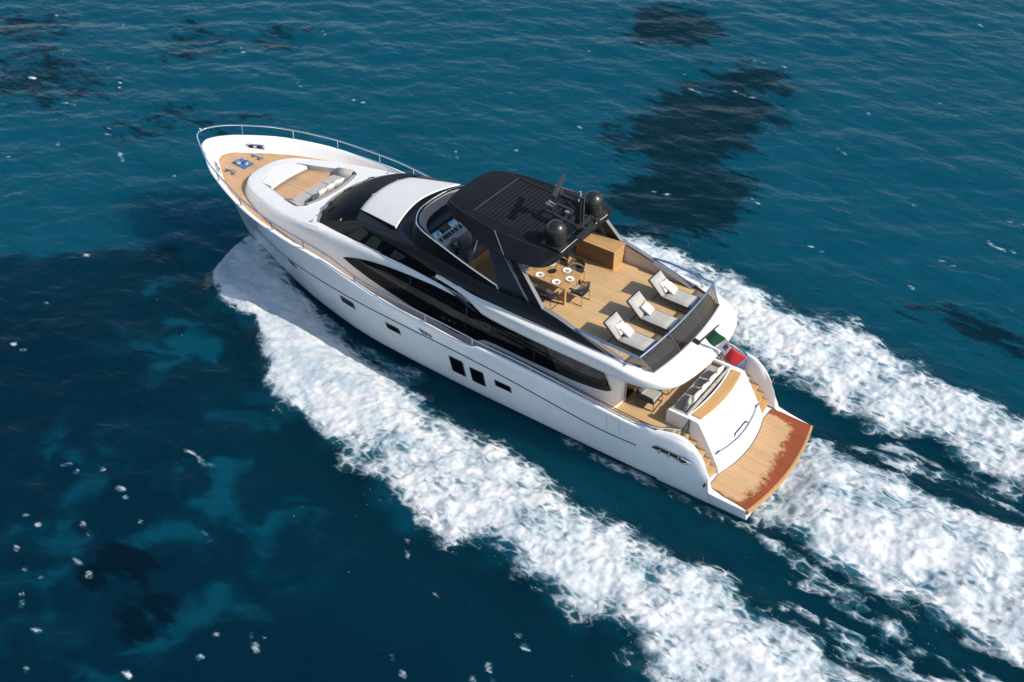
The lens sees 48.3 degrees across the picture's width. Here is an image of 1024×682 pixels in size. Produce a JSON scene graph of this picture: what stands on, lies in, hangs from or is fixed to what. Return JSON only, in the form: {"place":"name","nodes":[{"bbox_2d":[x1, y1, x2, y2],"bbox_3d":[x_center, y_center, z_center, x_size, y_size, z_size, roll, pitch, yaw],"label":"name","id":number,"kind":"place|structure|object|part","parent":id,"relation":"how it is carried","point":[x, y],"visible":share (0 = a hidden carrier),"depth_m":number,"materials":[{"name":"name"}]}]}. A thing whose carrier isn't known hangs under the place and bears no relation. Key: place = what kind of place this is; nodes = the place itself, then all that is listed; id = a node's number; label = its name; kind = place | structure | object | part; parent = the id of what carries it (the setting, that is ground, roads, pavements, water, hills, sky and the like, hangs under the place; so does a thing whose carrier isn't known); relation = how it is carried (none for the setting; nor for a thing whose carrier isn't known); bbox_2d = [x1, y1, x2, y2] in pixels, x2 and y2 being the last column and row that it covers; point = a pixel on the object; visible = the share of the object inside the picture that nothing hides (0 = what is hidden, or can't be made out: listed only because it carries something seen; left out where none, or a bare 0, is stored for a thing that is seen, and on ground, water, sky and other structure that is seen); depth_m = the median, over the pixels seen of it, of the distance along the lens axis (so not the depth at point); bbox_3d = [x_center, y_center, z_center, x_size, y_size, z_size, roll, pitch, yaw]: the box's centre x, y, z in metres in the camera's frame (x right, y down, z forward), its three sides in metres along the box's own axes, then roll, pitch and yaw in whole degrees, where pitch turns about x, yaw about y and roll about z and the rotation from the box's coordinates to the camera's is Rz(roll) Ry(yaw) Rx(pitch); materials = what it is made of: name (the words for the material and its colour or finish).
{"place":"outdoors","nodes":[
{"label":"outdoors","id":0,"kind":"place"},
{"bbox_2d":[0,0,1023,681],"bbox_3d":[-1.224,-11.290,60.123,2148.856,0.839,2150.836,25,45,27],"label":"sea","id":1,"kind":"structure","parent":0,"point":[184,496],"depth_m":50.67,"materials":[{"name":"liquid"}]},
{"bbox_2d":[196,124,812,519],"bbox_3d":[-2.041,-3.451,44.298,29.003,9.320,6.920,25,45,27],"label":"motor yacht","id":2,"kind":"object","parent":1,"relation":"on","point":[415,268],"visible":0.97,"depth_m":41.30,"materials":[{"name":"white plastic"}]},
{"bbox_2d":[307,194,316,202],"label":"cushion","id":3,"kind":"object","parent":2,"relation":"on","point":[313,197],"visible":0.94,"depth_m":46.47,"materials":[{"name":"blue fabric"}]},
{"bbox_2d":[315,188,326,198],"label":"cushion","id":4,"kind":"object","parent":2,"relation":"on","point":[321,192],"visible":0.99,"depth_m":46.77,"materials":[{"name":"white fabric"}]},
{"bbox_2d":[325,183,334,193],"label":"cushion","id":5,"kind":"object","parent":2,"relation":"on","point":[330,187],"visible":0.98,"depth_m":47.10,"materials":[{"name":"white fabric"}]},
{"bbox_2d":[334,178,343,187],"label":"cushion","id":6,"kind":"object","parent":2,"relation":"on","point":[338,182],"visible":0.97,"depth_m":47.42,"materials":[{"name":"white fabric"}]},
{"bbox_2d":[319,220,437,281],"bbox_3d":[-5.123,-3.753,43.325,6.200,0.800,0.445,25,45,27],"label":"side window","id":7,"kind":"structure","parent":2,"relation":"in","point":[352,229],"depth_m":43.42,"materials":[{"name":"black glass"}]},
{"bbox_2d":[532,283,541,297],"bbox_3d":[0.683,-1.859,40.699,0.628,0.838,0.591,25,45,27],"label":"dining chair","id":8,"kind":"object","parent":2,"relation":"on","point":[536,286],"visible":0.3,"depth_m":40.55,"materials":[{"name":"black metal"}]},
{"bbox_2d":[510,263,583,305],"bbox_3d":[1.216,-2.266,41.300,2.500,0.738,1.180,25,45,27],"label":"dining table","id":9,"kind":"object","parent":2,"relation":"on","point":[561,275],"visible":0.43,"depth_m":40.81,"materials":[{"name":"brown wood"}]},
{"bbox_2d":[535,272,544,276],"bbox_3d":[1.005,-2.374,40.811,0.335,0.037,0.335,-31,48,-33],"label":"plate","id":10,"kind":"object","parent":9,"relation":"on","point":[539,274],"visible":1,"depth_m":40.82,"materials":[{"name":"white ceramic"}]},
{"bbox_2d":[552,279,560,284],"bbox_3d":[1.577,-2.097,40.473,0.335,0.037,0.335,-2,39,-4],"label":"plate","id":11,"kind":"object","parent":9,"relation":"on","point":[556,281],"visible":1,"depth_m":40.47,"materials":[{"name":"white ceramic"}]},
{"bbox_2d":[563,267,571,272],"bbox_3d":[1.992,-2.540,41.030,0.335,0.037,0.335,-2,39,-4],"label":"plate","id":12,"kind":"object","parent":9,"relation":"on","point":[567,270],"visible":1,"depth_m":41.03,"materials":[{"name":"white ceramic"}]},
{"bbox_2d":[566,276,574,281],"bbox_3d":[2.078,-2.207,40.617,0.335,0.037,0.335,25,45,27],"label":"plate","id":13,"kind":"object","parent":9,"relation":"on","point":[570,278],"visible":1,"depth_m":40.62,"materials":[{"name":"white ceramic"}]},
{"bbox_2d":[538,285,558,309],"bbox_3d":[1.273,-1.597,40.380,0.628,0.838,0.591,25,45,27],"label":"dining chair","id":14,"kind":"object","parent":2,"relation":"on","point":[548,294],"visible":0.96,"depth_m":40.18,"materials":[{"name":"black fabric"}]},
{"bbox_2d":[556,254,568,266],"bbox_3d":[1.730,-2.806,41.892,0.628,0.838,0.591,25,45,27],"label":"dining chair","id":15,"kind":"object","parent":2,"relation":"on","point":[562,261],"visible":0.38,"depth_m":41.85,"materials":[{"name":"black metal"}]},
{"bbox_2d":[566,257,584,285],"bbox_3d":[2.303,-2.529,41.554,0.628,0.838,0.591,25,45,27],"label":"dining chair","id":16,"kind":"object","parent":2,"relation":"on","point":[577,267],"visible":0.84,"depth_m":41.56,"materials":[{"name":"black metal"}]},
{"bbox_2d":[569,281,590,306],"bbox_3d":[2.444,-1.763,40.602,0.591,0.838,0.628,25,45,27],"label":"dining chair","id":17,"kind":"object","parent":2,"relation":"on","point":[580,290],"visible":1,"depth_m":40.47,"materials":[{"name":"black fabric"}]},
{"bbox_2d":[575,231,625,270],"bbox_3d":[3.313,-3.418,42.705,1.680,0.808,0.800,25,45,27],"label":"bar cabinet","id":18,"kind":"object","parent":2,"relation":"on","point":[599,249],"visible":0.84,"depth_m":42.41,"materials":[{"name":"brown wood"}]},
{"bbox_3d":[2.674,-3.420,42.706,0.515,0.700,0.012,25,45,27],"label":"door","id":19,"kind":"part","parent":18,"relation":"part of","materials":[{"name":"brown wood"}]},
{"bbox_3d":[3.096,-3.227,42.471,0.515,0.700,0.012,25,45,27],"label":"door","id":20,"kind":"part","parent":18,"relation":"part of","materials":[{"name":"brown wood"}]},
{"bbox_3d":[3.518,-3.034,42.236,0.515,0.700,0.012,25,45,27],"label":"door","id":21,"kind":"part","parent":18,"relation":"part of","materials":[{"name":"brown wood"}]},
{"bbox_2d":[603,311,657,355],"bbox_3d":[4.080,-0.174,38.659,1.914,0.819,0.820,25,45,27],"label":"sun lounger","id":22,"kind":"object","parent":2,"relation":"on","point":[639,342],"visible":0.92,"depth_m":38.60,"materials":[{"name":"grey fabric"}]},
{"bbox_2d":[614,320,624,335],"bbox_3d":[3.711,-0.440,38.754,0.446,0.157,0.446,-30,84,-29],"label":"cushion","id":23,"kind":"object","parent":22,"relation":"on","point":[619,325],"visible":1,"depth_m":38.66,"materials":[{"name":"white fabric"}]},
{"bbox_2d":[619,322,633,337],"bbox_3d":[3.904,-0.364,38.765,0.470,0.165,0.470,42,43,1],"label":"cushion","id":24,"kind":"object","parent":22,"relation":"on","point":[627,330],"visible":1,"depth_m":38.65,"materials":[{"name":"white fabric"}]},
{"bbox_2d":[636,387,662,411],"bbox_3d":[4.839,1.904,40.300,0.770,0.730,0.712,23,44,25],"label":"armchair","id":25,"kind":"object","parent":2,"relation":"on","point":[650,396],"visible":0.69,"depth_m":40.12,"materials":[{"name":"white fabric"}]},
{"bbox_2d":[626,290,680,335],"bbox_3d":[4.956,-0.930,39.613,1.914,0.819,0.820,25,45,27],"label":"sun lounger","id":26,"kind":"object","parent":2,"relation":"on","point":[655,318],"visible":0.92,"depth_m":39.56,"materials":[{"name":"grey fabric"}]},
{"bbox_2d":[640,301,653,314],"bbox_3d":[4.715,-1.143,39.714,0.470,0.165,0.470,42,43,-2],"label":"cushion","id":27,"kind":"object","parent":26,"relation":"on","point":[647,307],"visible":1,"depth_m":39.61,"materials":[{"name":"white fabric"}]},
{"bbox_2d":[648,269,700,313],"bbox_3d":[5.834,-1.709,40.594,1.914,0.819,0.820,25,45,27],"label":"sun lounger","id":28,"kind":"object","parent":2,"relation":"on","point":[684,299],"visible":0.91,"depth_m":40.53,"materials":[{"name":"grey fabric"}]},
{"bbox_2d":[659,278,669,292],"bbox_3d":[5.482,-1.968,40.680,0.446,0.157,0.446,-30,84,-29],"label":"cushion","id":29,"kind":"object","parent":28,"relation":"on","point":[665,282],"visible":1,"depth_m":40.58,"materials":[{"name":"white fabric"}]},
{"bbox_2d":[664,281,677,294],"bbox_3d":[5.675,-1.892,40.691,0.470,0.165,0.470,42,43,1],"label":"cushion","id":30,"kind":"object","parent":28,"relation":"on","point":[671,288],"visible":1,"depth_m":40.58,"materials":[{"name":"white fabric"}]},
{"bbox_2d":[683,396,691,411],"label":"cushion","id":31,"kind":"object","parent":2,"relation":"on","point":[687,403],"visible":1,"depth_m":39.43,"materials":[{"name":"grey fabric"}]},
{"bbox_2d":[690,390,701,404],"bbox_3d":[6.368,1.982,39.775,0.188,0.536,0.536,39,51,10],"label":"cushion","id":32,"kind":"object","parent":2,"relation":"on","point":[696,395],"visible":0.91,"depth_m":39.60,"materials":[{"name":"white fabric"}]},
{"bbox_2d":[698,382,709,394],"bbox_3d":[6.696,1.699,40.131,0.188,0.536,0.536,42,47,13],"label":"cushion","id":33,"kind":"object","parent":2,"relation":"on","point":[703,387],"visible":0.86,"depth_m":39.96,"materials":[{"name":"white fabric"}]},
{"bbox_2d":[706,373,716,387],"bbox_3d":[7.023,1.417,40.487,0.188,0.536,0.536,39,52,9],"label":"cushion","id":34,"kind":"object","parent":2,"relation":"on","point":[711,378],"visible":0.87,"depth_m":40.30,"materials":[{"name":"white fabric"}]},
{"bbox_2d":[692,324,745,365],"bbox_3d":[7.064,0.088,38.902,1.943,1.484,0.290,19,42,21],"label":"ensign","id":35,"kind":"object","parent":2,"relation":"attached to","point":[717,340],"visible":1,"depth_m":38.91,"materials":[{"name":"multicoloured fabric"}]},
{"bbox_2d":[713,365,724,376],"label":"cushion","id":36,"kind":"object","parent":2,"relation":"on","point":[719,370],"visible":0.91,"depth_m":40.67,"materials":[{"name":"white fabric"}]},
{"bbox_2d":[701,376,761,472],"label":"transom door","id":37,"kind":"structure","parent":2,"relation":"in","point":[734,427],"depth_m":40.01,"materials":[{"name":"white plastic"}]},
{"bbox_2d":[211,234,1023,681],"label":"wake foam","id":38,"kind":"object","parent":1,"relation":"on","point":[899,540],"visible":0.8,"depth_m":39.12,"materials":[{"name":"liquid"}]},
{"bbox_2d":[280,235,1012,681],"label":"spray drops","id":39,"kind":"object","parent":38,"relation":"on","point":[796,535],"visible":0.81,"depth_m":40.03,"materials":[{"name":"white liquid"}]}
]}

